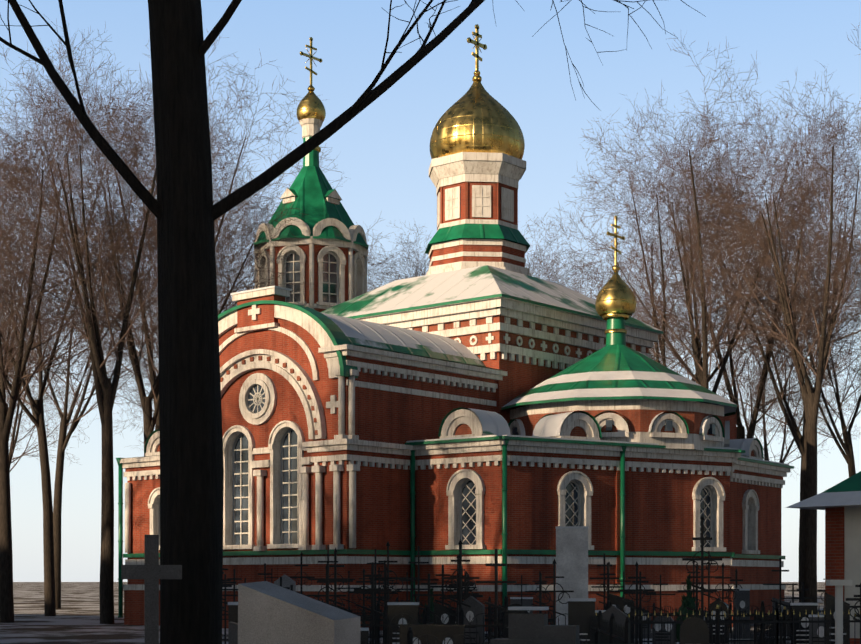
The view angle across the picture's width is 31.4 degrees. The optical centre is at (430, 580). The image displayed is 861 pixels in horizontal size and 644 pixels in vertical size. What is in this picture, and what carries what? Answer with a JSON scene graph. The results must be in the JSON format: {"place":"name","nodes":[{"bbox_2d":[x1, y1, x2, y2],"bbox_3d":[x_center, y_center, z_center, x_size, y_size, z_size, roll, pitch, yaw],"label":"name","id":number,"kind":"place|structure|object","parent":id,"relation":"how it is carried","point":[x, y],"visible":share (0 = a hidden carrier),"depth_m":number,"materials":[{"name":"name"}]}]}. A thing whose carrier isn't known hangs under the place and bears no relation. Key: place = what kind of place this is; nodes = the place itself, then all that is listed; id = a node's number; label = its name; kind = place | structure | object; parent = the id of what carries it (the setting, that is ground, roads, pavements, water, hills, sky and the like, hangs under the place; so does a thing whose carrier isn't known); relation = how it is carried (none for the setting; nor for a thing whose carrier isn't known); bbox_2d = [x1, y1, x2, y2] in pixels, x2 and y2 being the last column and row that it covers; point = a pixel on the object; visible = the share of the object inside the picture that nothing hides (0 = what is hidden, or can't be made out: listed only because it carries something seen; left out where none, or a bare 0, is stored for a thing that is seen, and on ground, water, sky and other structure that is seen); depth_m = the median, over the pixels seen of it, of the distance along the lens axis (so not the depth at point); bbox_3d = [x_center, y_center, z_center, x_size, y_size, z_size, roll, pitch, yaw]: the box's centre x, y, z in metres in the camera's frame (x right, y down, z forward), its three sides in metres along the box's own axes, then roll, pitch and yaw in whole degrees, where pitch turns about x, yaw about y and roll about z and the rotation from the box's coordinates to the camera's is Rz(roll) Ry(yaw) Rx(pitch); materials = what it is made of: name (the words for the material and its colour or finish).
{"place":"outdoors","nodes":[
{"label":"outdoors","id":0,"kind":"place"},
{"bbox_2d":[0,582,824,643],"bbox_3d":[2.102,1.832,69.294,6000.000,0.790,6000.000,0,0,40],"label":"ground","id":1,"kind":"structure","parent":0,"point":[75,619],"depth_m":70.85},
{"bbox_2d":[0,254,53,415],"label":"tree","id":2,"kind":"object","parent":1,"relation":"on","point":[18,334],"visible":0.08,"depth_m":104.83,"materials":[{"name":"brown plant"}]},
{"bbox_2d":[0,305,93,471],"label":"tree","id":3,"kind":"object","parent":1,"relation":"on","point":[13,445],"visible":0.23,"depth_m":126.28,"materials":[{"name":"brown plant"}]},
{"bbox_2d":[0,179,124,425],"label":"tree","id":4,"kind":"object","parent":1,"relation":"on","point":[7,371],"visible":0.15,"depth_m":91.57,"materials":[{"name":"brown plant"}]},
{"bbox_2d":[0,64,156,622],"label":"tree","id":5,"kind":"object","parent":1,"relation":"on","point":[6,564],"visible":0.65,"depth_m":66.88,"materials":[{"name":"brown plant"}]},
{"bbox_2d":[0,53,157,615],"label":"tree","id":6,"kind":"object","parent":1,"relation":"on","point":[37,416],"visible":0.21,"depth_m":79.04,"materials":[{"name":"brown plant"}]},
{"bbox_2d":[0,152,158,608],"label":"tree","id":7,"kind":"object","parent":1,"relation":"on","point":[64,438],"visible":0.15,"depth_m":102.41,"materials":[{"name":"brown plant"}]},
{"bbox_2d":[0,18,255,623],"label":"tree","id":8,"kind":"object","parent":1,"relation":"on","point":[106,389],"visible":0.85,"depth_m":64.95,"materials":[{"name":"brown plant"}]},
{"bbox_2d":[112,289,158,448],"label":"tree","id":9,"kind":"object","parent":1,"relation":"on","point":[132,391],"visible":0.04,"depth_m":131.27,"materials":[{"name":"brown plant"}]},
{"bbox_2d":[0,74,305,456],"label":"tree","id":10,"kind":"object","parent":1,"relation":"on","point":[149,421],"visible":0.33,"depth_m":73.24,"materials":[{"name":"brown plant"}]},
{"bbox_2d":[39,30,343,429],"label":"tree","id":11,"kind":"object","parent":1,"relation":"on","point":[152,369],"visible":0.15,"depth_m":88.24,"materials":[{"name":"brown plant"}]},
{"bbox_2d":[147,266,252,403],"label":"tree","id":12,"kind":"object","parent":1,"relation":"on","point":[228,301],"depth_m":107.85,"materials":[{"name":"brown plant"}]},
{"bbox_2d":[75,149,410,432],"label":"tree","id":13,"kind":"object","parent":1,"relation":"on","point":[368,270],"visible":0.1,"depth_m":97.02,"materials":[{"name":"brown plant"}]},
{"bbox_2d":[244,236,428,288],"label":"tree","id":14,"kind":"object","parent":1,"relation":"on","point":[377,272],"visible":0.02,"depth_m":117.21,"materials":[{"name":"brown plant"}]},
{"bbox_2d":[0,0,705,643],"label":"bare tree","id":15,"kind":"object","parent":1,"relation":"on","point":[184,210],"visible":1,"depth_m":16.39,"materials":[{"name":"black plant"}]},
{"bbox_2d":[367,221,430,291],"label":"tree","id":16,"kind":"object","parent":1,"relation":"on","point":[416,266],"visible":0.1,"depth_m":100.97,"materials":[{"name":"brown plant"}]},
{"bbox_2d":[116,24,793,631],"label":"church","id":17,"kind":"structure","parent":1,"relation":"on","point":[480,392],"depth_m":58.81,"materials":[{"name":"brick"}]},
{"bbox_2d":[121,471,860,643],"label":"cemetery","id":18,"kind":"structure","parent":1,"relation":"on","point":[280,610],"depth_m":32.84,"materials":[{"name":"stone"}]},
{"bbox_2d":[521,208,582,290],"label":"tree","id":19,"kind":"object","parent":1,"relation":"on","point":[534,254],"depth_m":103.60,"materials":[{"name":"brown plant"}]},
{"bbox_2d":[525,229,723,378],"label":"tree","id":20,"kind":"object","parent":1,"relation":"on","point":[576,278],"visible":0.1,"depth_m":97.85,"materials":[{"name":"brown plant"}]},
{"bbox_2d":[529,122,860,438],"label":"tree","id":21,"kind":"object","parent":1,"relation":"on","point":[754,421],"visible":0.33,"depth_m":93.98,"materials":[{"name":"brown plant"}]},
{"bbox_2d":[549,98,860,386],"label":"tree","id":22,"kind":"object","parent":1,"relation":"on","point":[663,360],"visible":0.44,"depth_m":86.66,"materials":[{"name":"brown plant"}]},
{"bbox_2d":[582,34,860,392],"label":"tree","id":23,"kind":"object","parent":1,"relation":"on","point":[702,373],"visible":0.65,"depth_m":83.84,"materials":[{"name":"brown plant"}]},
{"bbox_2d":[626,102,860,601],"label":"tree","id":24,"kind":"object","parent":1,"relation":"on","point":[800,439],"visible":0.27,"depth_m":86.84,"materials":[{"name":"brown plant"}]},
{"bbox_2d":[651,22,860,602],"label":"tree","id":25,"kind":"object","parent":1,"relation":"on","point":[811,401],"visible":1,"depth_m":66.58,"materials":[{"name":"brown plant"}]},
{"bbox_2d":[682,285,860,475],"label":"tree","id":26,"kind":"object","parent":1,"relation":"on","point":[765,448],"visible":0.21,"depth_m":122.12,"materials":[{"name":"brown plant"}]},
{"bbox_2d":[726,169,860,476],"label":"tree","id":27,"kind":"object","parent":1,"relation":"on","point":[848,453],"visible":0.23,"depth_m":96.53,"materials":[{"name":"brown plant"}]},
{"bbox_2d":[0,0,860,581],"label":"sky","id":28,"kind":"structure","parent":0,"point":[384,158],"materials":[{"name":"blue"}]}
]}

